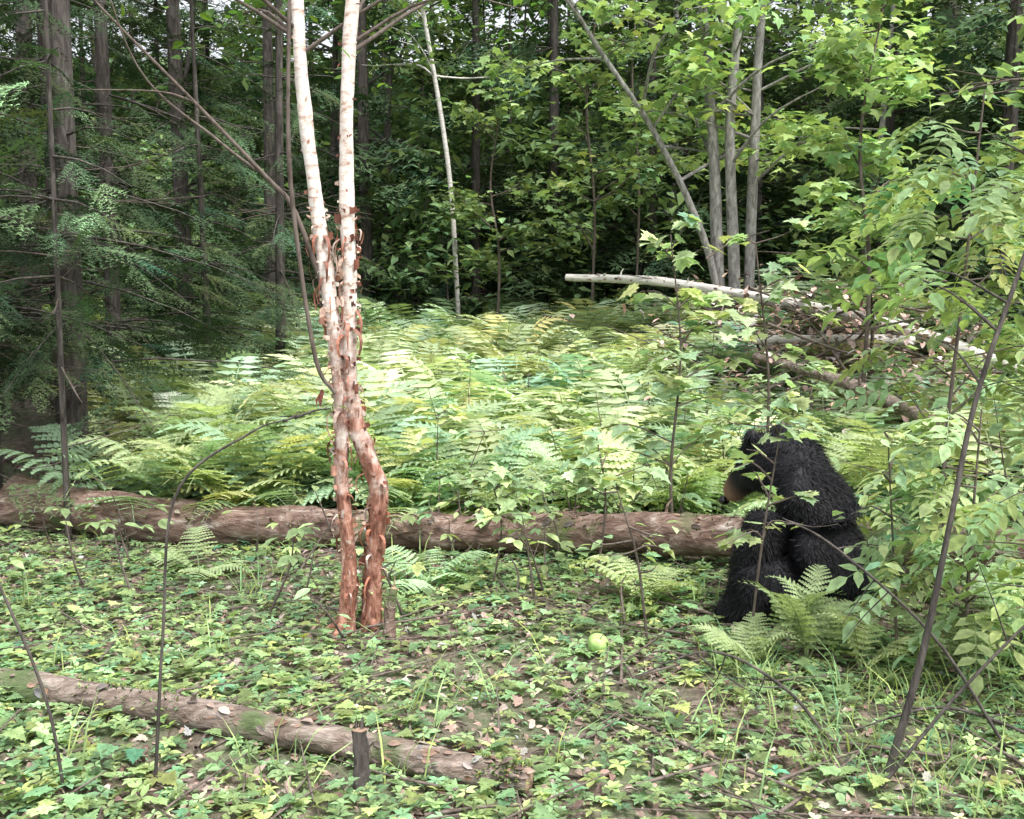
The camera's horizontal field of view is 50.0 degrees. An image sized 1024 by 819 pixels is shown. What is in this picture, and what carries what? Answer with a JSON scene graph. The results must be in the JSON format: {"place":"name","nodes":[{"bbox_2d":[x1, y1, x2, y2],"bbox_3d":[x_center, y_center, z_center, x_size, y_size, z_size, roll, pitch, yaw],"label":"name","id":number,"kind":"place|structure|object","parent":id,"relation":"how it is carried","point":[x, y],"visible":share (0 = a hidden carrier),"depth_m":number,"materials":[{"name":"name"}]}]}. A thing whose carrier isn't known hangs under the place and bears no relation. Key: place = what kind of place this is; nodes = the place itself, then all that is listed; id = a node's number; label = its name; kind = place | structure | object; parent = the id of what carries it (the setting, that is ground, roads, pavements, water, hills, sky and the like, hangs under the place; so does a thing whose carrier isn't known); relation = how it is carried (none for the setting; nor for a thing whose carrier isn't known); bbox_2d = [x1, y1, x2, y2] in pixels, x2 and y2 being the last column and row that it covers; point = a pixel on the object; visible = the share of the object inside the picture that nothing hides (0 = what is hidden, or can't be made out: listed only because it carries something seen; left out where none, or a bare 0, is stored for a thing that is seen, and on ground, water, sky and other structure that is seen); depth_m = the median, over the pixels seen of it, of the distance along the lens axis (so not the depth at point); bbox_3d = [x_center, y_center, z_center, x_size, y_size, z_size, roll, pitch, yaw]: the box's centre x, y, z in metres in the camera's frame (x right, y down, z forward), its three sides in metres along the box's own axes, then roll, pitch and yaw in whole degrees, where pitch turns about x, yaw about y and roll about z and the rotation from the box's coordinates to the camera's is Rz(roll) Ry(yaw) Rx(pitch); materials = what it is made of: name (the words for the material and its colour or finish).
{"place":"outdoors","nodes":[
{"label":"outdoors","id":0,"kind":"place"},
{"bbox_2d":[0,0,1003,137],"label":"sky","id":1,"kind":"structure","parent":0,"point":[500,21],"materials":[{"name":"white"}]},
{"bbox_2d":[0,152,1023,818],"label":"ground","id":2,"kind":"structure","parent":0,"point":[694,694],"depth_m":3.86,"materials":[{"name":"green plant"}]},
{"bbox_2d":[0,584,65,791],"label":"alder sapling","id":3,"kind":"object","parent":2,"relation":"on","point":[40,684],"visible":0.9,"depth_m":3.04,"materials":[{"name":"brown plant"}]},
{"bbox_2d":[0,340,92,521],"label":"spruce tree","id":4,"kind":"object","parent":2,"relation":"on","point":[29,486],"visible":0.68,"depth_m":6.25,"materials":[{"name":"green plant"}]},
{"bbox_2d":[0,0,150,430],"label":"spruce tree","id":5,"kind":"object","parent":2,"relation":"on","point":[25,248],"visible":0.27,"depth_m":9.15,"materials":[{"name":"green plant"}]},
{"bbox_2d":[0,44,164,413],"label":"spruce tree","id":6,"kind":"object","parent":2,"relation":"on","point":[46,301],"visible":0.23,"depth_m":7.76,"materials":[{"name":"green plant"}]},
{"bbox_2d":[0,0,177,489],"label":"spruce tree","id":7,"kind":"object","parent":2,"relation":"on","point":[4,64],"visible":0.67,"depth_m":6.95,"materials":[{"name":"green plant"}]},
{"bbox_2d":[0,0,189,410],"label":"spruce tree","id":8,"kind":"object","parent":2,"relation":"on","point":[33,183],"visible":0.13,"depth_m":10.80,"materials":[{"name":"green plant"}]},
{"bbox_2d":[0,0,195,539],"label":"hemlock tree","id":9,"kind":"object","parent":2,"relation":"on","point":[52,198],"visible":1,"depth_m":6.12,"materials":[{"name":"green plant"}]},
{"bbox_2d":[0,0,209,448],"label":"spruce tree","id":10,"kind":"object","parent":2,"relation":"on","point":[41,41],"visible":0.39,"depth_m":8.37,"materials":[{"name":"green plant"}]},
{"bbox_2d":[0,0,284,424],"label":"spruce tree","id":11,"kind":"object","parent":2,"relation":"on","point":[102,56],"visible":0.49,"depth_m":9.26,"materials":[{"name":"green plant"}]},
{"bbox_2d":[0,0,320,487],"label":"spruce tree","id":12,"kind":"object","parent":2,"relation":"on","point":[77,415],"visible":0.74,"depth_m":7.38,"materials":[{"name":"green plant"}]},
{"bbox_2d":[46,0,317,400],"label":"spruce tree","id":13,"kind":"object","parent":2,"relation":"on","point":[174,11],"visible":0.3,"depth_m":10.87,"materials":[{"name":"green plant"}]},
{"bbox_2d":[146,526,254,585],"bbox_3d":[-1.608,0.745,5.643,0.639,0.203,0.504,4,7,35],"label":"fern","id":14,"kind":"object","parent":2,"relation":"on","point":[171,555],"visible":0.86,"depth_m":5.66,"materials":[{"name":"green plant"}]},
{"bbox_2d":[101,0,309,384],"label":"spruce tree","id":15,"kind":"object","parent":2,"relation":"on","point":[205,269],"visible":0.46,"depth_m":9.58,"materials":[{"name":"green plant"}]},
{"bbox_2d":[154,405,348,777],"bbox_3d":[-0.739,0.548,3.099,0.573,1.124,0.119,0,6,0],"label":"branch","id":16,"kind":"object","parent":2,"relation":"on","point":[295,416],"visible":1,"depth_m":3.06,"materials":[{"name":"brown plant"}]},
{"bbox_2d":[152,0,384,332],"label":"spruce tree","id":17,"kind":"object","parent":2,"relation":"on","point":[268,62],"visible":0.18,"depth_m":12.30,"materials":[{"name":"green plant"}]},
{"bbox_2d":[0,668,544,793],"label":"fallen log","id":18,"kind":"object","parent":2,"relation":"on","point":[202,715],"visible":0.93,"depth_m":3.37,"materials":[{"name":"brown wood"}]},
{"bbox_2d":[159,0,396,367],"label":"spruce tree","id":19,"kind":"object","parent":2,"relation":"on","point":[279,243],"visible":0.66,"depth_m":10.14,"materials":[{"name":"green plant"}]},
{"bbox_2d":[78,0,573,640],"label":"birch tree","id":20,"kind":"object","parent":2,"relation":"on","point":[342,330],"visible":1,"depth_m":4.40,"materials":[{"name":"white plant"}]},
{"bbox_2d":[210,0,471,331],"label":"spruce tree","id":21,"kind":"object","parent":2,"relation":"on","point":[363,153],"visible":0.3,"depth_m":14.24,"materials":[{"name":"green plant"}]},
{"bbox_2d":[351,717,370,795],"bbox_3d":[-0.428,0.992,3.100,0.057,0.254,0.066,0,6,0],"label":"broken stump","id":22,"kind":"object","parent":2,"relation":"on","point":[361,750],"visible":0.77,"depth_m":3.08,"materials":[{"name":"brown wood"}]},
{"bbox_2d":[382,576,397,637],"bbox_3d":[-0.505,0.826,4.429,0.086,0.308,0.058,-6,8,-44],"label":"broken stump","id":23,"kind":"object","parent":2,"relation":"on","point":[389,620],"visible":0.85,"depth_m":4.43,"materials":[{"name":"beige wood"}]},
{"bbox_2d":[334,0,537,319],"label":"birch tree","id":24,"kind":"object","parent":2,"relation":"on","point":[431,62],"visible":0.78,"depth_m":13.71,"materials":[{"name":"white plant"}]},
{"bbox_2d":[382,545,495,597],"bbox_3d":[-0.353,0.767,5.315,0.652,0.154,0.576,-2,6,-19],"label":"fern","id":25,"kind":"object","parent":2,"relation":"on","point":[425,584],"visible":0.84,"depth_m":5.31,"materials":[{"name":"green plant"}]},
{"bbox_2d":[0,446,899,641],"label":"seedling bed","id":26,"kind":"object","parent":2,"relation":"on","point":[292,559],"visible":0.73,"depth_m":5.70,"materials":[{"name":"green plant"}]},
{"bbox_2d":[373,0,590,322],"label":"tree","id":27,"kind":"object","parent":2,"relation":"on","point":[475,52],"visible":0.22,"depth_m":14.83,"materials":[{"name":"green plant"}]},
{"bbox_2d":[431,80,579,316],"bbox_3d":[-0.057,-2.142,12.926,1.782,3.246,1.433,0,6,0],"label":"maple sapling","id":28,"kind":"object","parent":2,"relation":"on","point":[466,202],"visible":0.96,"depth_m":12.82,"materials":[{"name":"green plant"}]},
{"bbox_2d":[465,457,545,586],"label":"maple sapling","id":29,"kind":"object","parent":2,"relation":"on","point":[508,504],"visible":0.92,"depth_m":5.11,"materials":[{"name":"green plant"}]},
{"bbox_2d":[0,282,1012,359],"bbox_3d":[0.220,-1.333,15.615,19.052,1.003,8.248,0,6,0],"label":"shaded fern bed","id":30,"kind":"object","parent":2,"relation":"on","point":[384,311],"visible":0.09,"depth_m":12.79,"materials":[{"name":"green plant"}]},
{"bbox_2d":[0,382,1013,532],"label":"fern bed","id":31,"kind":"object","parent":2,"relation":"on","point":[410,486],"visible":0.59,"depth_m":6.64,"materials":[{"name":"green plant"}]},
{"bbox_2d":[0,480,1023,818],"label":"ground plants","id":32,"kind":"object","parent":2,"relation":"on","point":[44,806],"visible":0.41,"depth_m":3.82,"materials":[{"name":"green plant"}]},
{"bbox_2d":[0,0,1023,347],"bbox_3d":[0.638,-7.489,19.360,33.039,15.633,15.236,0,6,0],"label":"distant forest","id":33,"kind":"object","parent":2,"relation":"on","point":[410,252],"visible":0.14,"depth_m":16.28,"materials":[{"name":"green plant"}]},
{"bbox_2d":[0,452,1023,818],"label":"leaf litter","id":34,"kind":"object","parent":2,"relation":"on","point":[518,700],"visible":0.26,"depth_m":3.81,"materials":[{"name":"green plant"}]},
{"bbox_2d":[0,485,1023,818],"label":"fallen twigs","id":35,"kind":"object","parent":2,"relation":"on","point":[652,755],"visible":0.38,"depth_m":3.75,"materials":[{"name":"brown wood"}]},
{"bbox_2d":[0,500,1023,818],"bbox_3d":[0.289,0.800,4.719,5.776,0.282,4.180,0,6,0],"label":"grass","id":36,"kind":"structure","parent":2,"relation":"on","point":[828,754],"depth_m":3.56,"materials":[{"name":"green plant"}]},
{"bbox_2d":[0,474,1023,567],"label":"fallen log","id":37,"kind":"object","parent":2,"relation":"on","point":[695,534],"visible":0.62,"depth_m":5.97,"materials":[{"name":"brown wood"}]},
{"bbox_2d":[11,266,1023,522],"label":"fern bed","id":38,"kind":"object","parent":2,"relation":"on","point":[389,364],"visible":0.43,"depth_m":8.98,"materials":[{"name":"green plant"}]},
{"bbox_2d":[422,0,646,318],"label":"tree","id":39,"kind":"object","parent":2,"relation":"on","point":[553,55],"visible":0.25,"depth_m":15.34,"materials":[{"name":"green plant"}]},
{"bbox_2d":[587,633,608,653],"bbox_3d":[0.338,0.908,4.286,0.084,0.086,0.084,20,23,-2],"label":"green apple","id":40,"kind":"object","parent":2,"relation":"on","point":[597,641],"visible":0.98,"depth_m":4.26,"materials":[{"name":"green plant"}]},
{"bbox_2d":[509,0,687,314],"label":"maple sapling","id":41,"kind":"object","parent":2,"relation":"on","point":[604,78],"visible":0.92,"depth_m":12.45,"materials":[{"name":"green plant"}]},
{"bbox_2d":[537,427,670,581],"bbox_3d":[0.428,0.476,5.284,0.556,0.810,0.446,-3,7,-25],"label":"maple sapling","id":42,"kind":"object","parent":2,"relation":"on","point":[592,459],"visible":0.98,"depth_m":5.20,"materials":[{"name":"green plant"}]},
{"bbox_2d":[575,485,682,641],"bbox_3d":[0.475,0.635,4.415,0.430,0.675,0.347,1,6,10],"label":"maple sapling","id":43,"kind":"object","parent":2,"relation":"on","point":[651,555],"visible":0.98,"depth_m":4.37,"materials":[{"name":"green plant"}]},
{"bbox_2d":[559,0,707,310],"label":"maple sapling","id":44,"kind":"object","parent":2,"relation":"on","point":[633,150],"visible":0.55,"depth_m":13.16,"materials":[{"name":"green plant"}]},
{"bbox_2d":[567,554,702,597],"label":"fern","id":45,"kind":"object","parent":2,"relation":"on","point":[655,585],"visible":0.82,"depth_m":4.99,"materials":[{"name":"green plant"}]},
{"bbox_2d":[522,0,771,321],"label":"tree","id":46,"kind":"object","parent":2,"relation":"on","point":[652,267],"visible":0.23,"depth_m":14.49,"materials":[{"name":"green plant"}]},
{"bbox_2d":[584,212,757,560],"bbox_3d":[0.791,-0.075,5.638,0.680,1.832,0.800,6,8,44],"label":"maple sapling","id":47,"kind":"object","parent":2,"relation":"on","point":[670,386],"visible":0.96,"depth_m":5.62,"materials":[{"name":"green plant"}]},
{"bbox_2d":[474,0,930,336],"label":"maple tree","id":48,"kind":"object","parent":2,"relation":"on","point":[703,41],"visible":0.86,"depth_m":10.63,"materials":[{"name":"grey plant"}]},
{"bbox_2d":[634,650,833,745],"bbox_3d":[0.688,0.897,3.422,0.631,0.307,0.109,0,6,-3],"label":"bent branch","id":49,"kind":"object","parent":2,"relation":"on","point":[803,706],"visible":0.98,"depth_m":3.40,"materials":[{"name":"brown plant"}]},
{"bbox_2d":[691,612,802,663],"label":"fern","id":50,"kind":"object","parent":2,"relation":"on","point":[717,632],"visible":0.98,"depth_m":4.16,"materials":[{"name":"green plant"}]},
{"bbox_2d":[644,0,864,293],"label":"tree","id":51,"kind":"object","parent":2,"relation":"on","point":[779,220],"visible":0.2,"depth_m":15.14,"materials":[{"name":"green plant"}]},
{"bbox_2d":[502,230,1023,470],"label":"brush pile","id":52,"kind":"object","parent":2,"relation":"on","point":[836,356],"visible":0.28,"depth_m":9.29,"materials":[{"name":"brown plant"}]},
{"bbox_2d":[565,268,1023,376],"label":"fallen birch log","id":53,"kind":"object","parent":52,"relation":"on","point":[656,281],"visible":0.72,"depth_m":10.28,"materials":[{"name":"white wood"}]},
{"bbox_2d":[750,333,915,344],"bbox_3d":[2.698,-0.615,9.264,1.420,0.143,0.128,0,6,-4],"label":"fallen birch log","id":54,"kind":"object","parent":52,"relation":"on","point":[778,339],"visible":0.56,"depth_m":9.25,"materials":[{"name":"beige wood"}]},
{"bbox_2d":[752,352,954,432],"bbox_3d":[2.430,-0.139,7.947,0.152,0.481,1.741,-4,7,-35],"label":"fallen birch log","id":55,"kind":"object","parent":52,"relation":"on","point":[910,412],"visible":0.62,"depth_m":7.95,"materials":[{"name":"wood"}]},
{"bbox_2d":[688,218,839,449],"bbox_3d":[1.517,-0.215,6.567,0.910,1.856,0.882,1,6,10],"label":"maple sapling","id":56,"kind":"object","parent":2,"relation":"on","point":[790,399],"visible":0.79,"depth_m":6.56,"materials":[{"name":"green plant"}]},
{"bbox_2d":[712,416,820,653],"bbox_3d":[0.961,0.499,4.246,0.406,0.981,0.414,0,6,0],"label":"maple sapling","id":57,"kind":"object","parent":2,"relation":"on","point":[737,538],"visible":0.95,"depth_m":4.19,"materials":[{"name":"green plant"}]},
{"bbox_2d":[697,421,882,626],"bbox_3d":[1.222,0.499,4.697,0.700,0.882,0.801,-6,8,-44],"label":"black bear","id":58,"kind":"object","parent":2,"relation":"on","point":[788,552],"visible":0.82,"depth_m":4.53},
{"bbox_2d":[738,564,859,658],"bbox_3d":[1.141,0.789,4.187,0.549,0.354,0.332,-1,6,-11],"label":"fern","id":59,"kind":"object","parent":2,"relation":"on","point":[802,612],"visible":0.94,"depth_m":4.16,"materials":[{"name":"green plant"}]},
{"bbox_2d":[744,0,980,255],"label":"maple tree","id":60,"kind":"object","parent":2,"relation":"on","point":[930,53],"visible":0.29,"depth_m":11.80,"materials":[{"name":"green plant"}]},
{"bbox_2d":[789,134,948,378],"bbox_3d":[2.803,-0.963,8.828,1.190,2.402,1.808,3,7,25],"label":"maple sapling","id":61,"kind":"object","parent":2,"relation":"on","point":[836,218],"visible":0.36,"depth_m":8.66,"materials":[{"name":"green plant"}]},
{"bbox_2d":[811,604,941,671],"bbox_3d":[1.348,0.861,4.090,0.480,0.239,0.341,2,6,19],"label":"fern","id":62,"kind":"object","parent":2,"relation":"on","point":[853,638],"visible":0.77,"depth_m":4.09,"materials":[{"name":"green plant"}]},
{"bbox_2d":[738,90,1023,597],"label":"ash sapling","id":63,"kind":"object","parent":2,"relation":"on","point":[914,242],"visible":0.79,"depth_m":4.82,"materials":[{"name":"green plant"}]},
{"bbox_2d":[832,429,930,670],"bbox_3d":[1.377,0.540,4.047,0.328,0.940,0.349,0,6,0],"label":"maple sapling","id":64,"kind":"object","parent":2,"relation":"on","point":[900,479],"visible":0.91,"depth_m":4.03,"materials":[{"name":"green plant"}]},
{"bbox_2d":[763,517,1007,750],"bbox_3d":[1.168,0.707,3.417,0.773,0.725,0.068,1,6,8],"label":"bent branch","id":65,"kind":"object","parent":2,"relation":"on","point":[981,707],"visible":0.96,"depth_m":3.40,"materials":[{"name":"brown plant"}]},
{"bbox_2d":[776,0,996,411],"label":"maple sapling","id":66,"kind":"object","parent":2,"relation":"on","point":[832,48],"visible":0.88,"depth_m":7.98,"materials":[{"name":"green plant"}]},
{"bbox_2d":[761,2,1023,322],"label":"tree","id":67,"kind":"object","parent":2,"relation":"on","point":[920,111],"visible":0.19,"depth_m":12.70,"materials":[{"name":"green plant"}]},
{"bbox_2d":[799,0,1023,320],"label":"tree","id":68,"kind":"object","parent":2,"relation":"on","point":[953,8],"visible":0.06,"depth_m":13.96,"materials":[{"name":"green plant"}]},
{"bbox_2d":[821,252,1023,776],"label":"ash sapling","id":69,"kind":"object","parent":2,"relation":"on","point":[937,299],"visible":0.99,"depth_m":3.22,"materials":[{"name":"green plant"}]},
{"bbox_2d":[825,408,1023,696],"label":"ash sapling","id":70,"kind":"object","parent":2,"relation":"on","point":[944,452],"visible":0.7,"depth_m":3.98,"materials":[{"name":"green plant"}]},
{"bbox_2d":[835,0,1023,346],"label":"tree","id":71,"kind":"object","parent":2,"relation":"on","point":[958,44],"visible":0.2,"depth_m":11.66,"materials":[{"name":"green plant"}]},
{"bbox_2d":[842,686,1023,733],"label":"bent branch","id":72,"kind":"object","parent":2,"relation":"on","point":[916,709],"visible":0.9,"depth_m":3.41,"materials":[{"name":"brown plant"}]},
{"bbox_2d":[874,607,1013,675],"bbox_3d":[1.614,0.856,4.118,0.449,0.262,0.522,0,6,0],"label":"fern","id":73,"kind":"object","parent":2,"relation":"on","point":[943,640],"visible":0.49,"depth_m":4.08,"materials":[{"name":"green plant"}]},
{"bbox_2d":[873,0,1023,403],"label":"tree","id":74,"kind":"object","parent":2,"relation":"on","point":[970,110],"visible":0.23,"depth_m":10.21,"materials":[{"name":"green plant"}]},
{"bbox_2d":[879,560,1023,788],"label":"bent branch","id":75,"kind":"object","parent":2,"relation":"on","point":[946,707],"visible":1,"depth_m":3.15,"materials":[{"name":"brown plant"}]},
{"bbox_2d":[882,173,1023,525],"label":"ash sapling","id":76,"kind":"object","parent":2,"relation":"on","point":[933,343],"visible":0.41,"depth_m":5.63,"materials":[{"name":"green plant"}]},
{"bbox_2d":[891,446,1023,632],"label":"ash sapling","id":77,"kind":"object","parent":2,"relation":"on","point":[988,528],"visible":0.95,"depth_m":3.65,"materials":[{"name":"green plant"}]},
{"bbox_2d":[903,54,1023,123],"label":"beech sapling","id":78,"kind":"object","parent":2,"relation":"on","point":[966,94],"visible":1,"depth_m":5.00,"materials":[{"name":"green plant"}]},
{"bbox_2d":[928,0,1023,261],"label":"maple sapling","id":79,"kind":"object","parent":2,"relation":"on","point":[1002,153],"visible":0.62,"depth_m":7.35,"materials":[{"name":"green plant"}]},
{"bbox_2d":[951,554,1023,619],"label":"fern","id":80,"kind":"object","parent":2,"relation":"on","point":[1003,599],"visible":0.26,"depth_m":4.62,"materials":[{"name":"green plant"}]}
]}

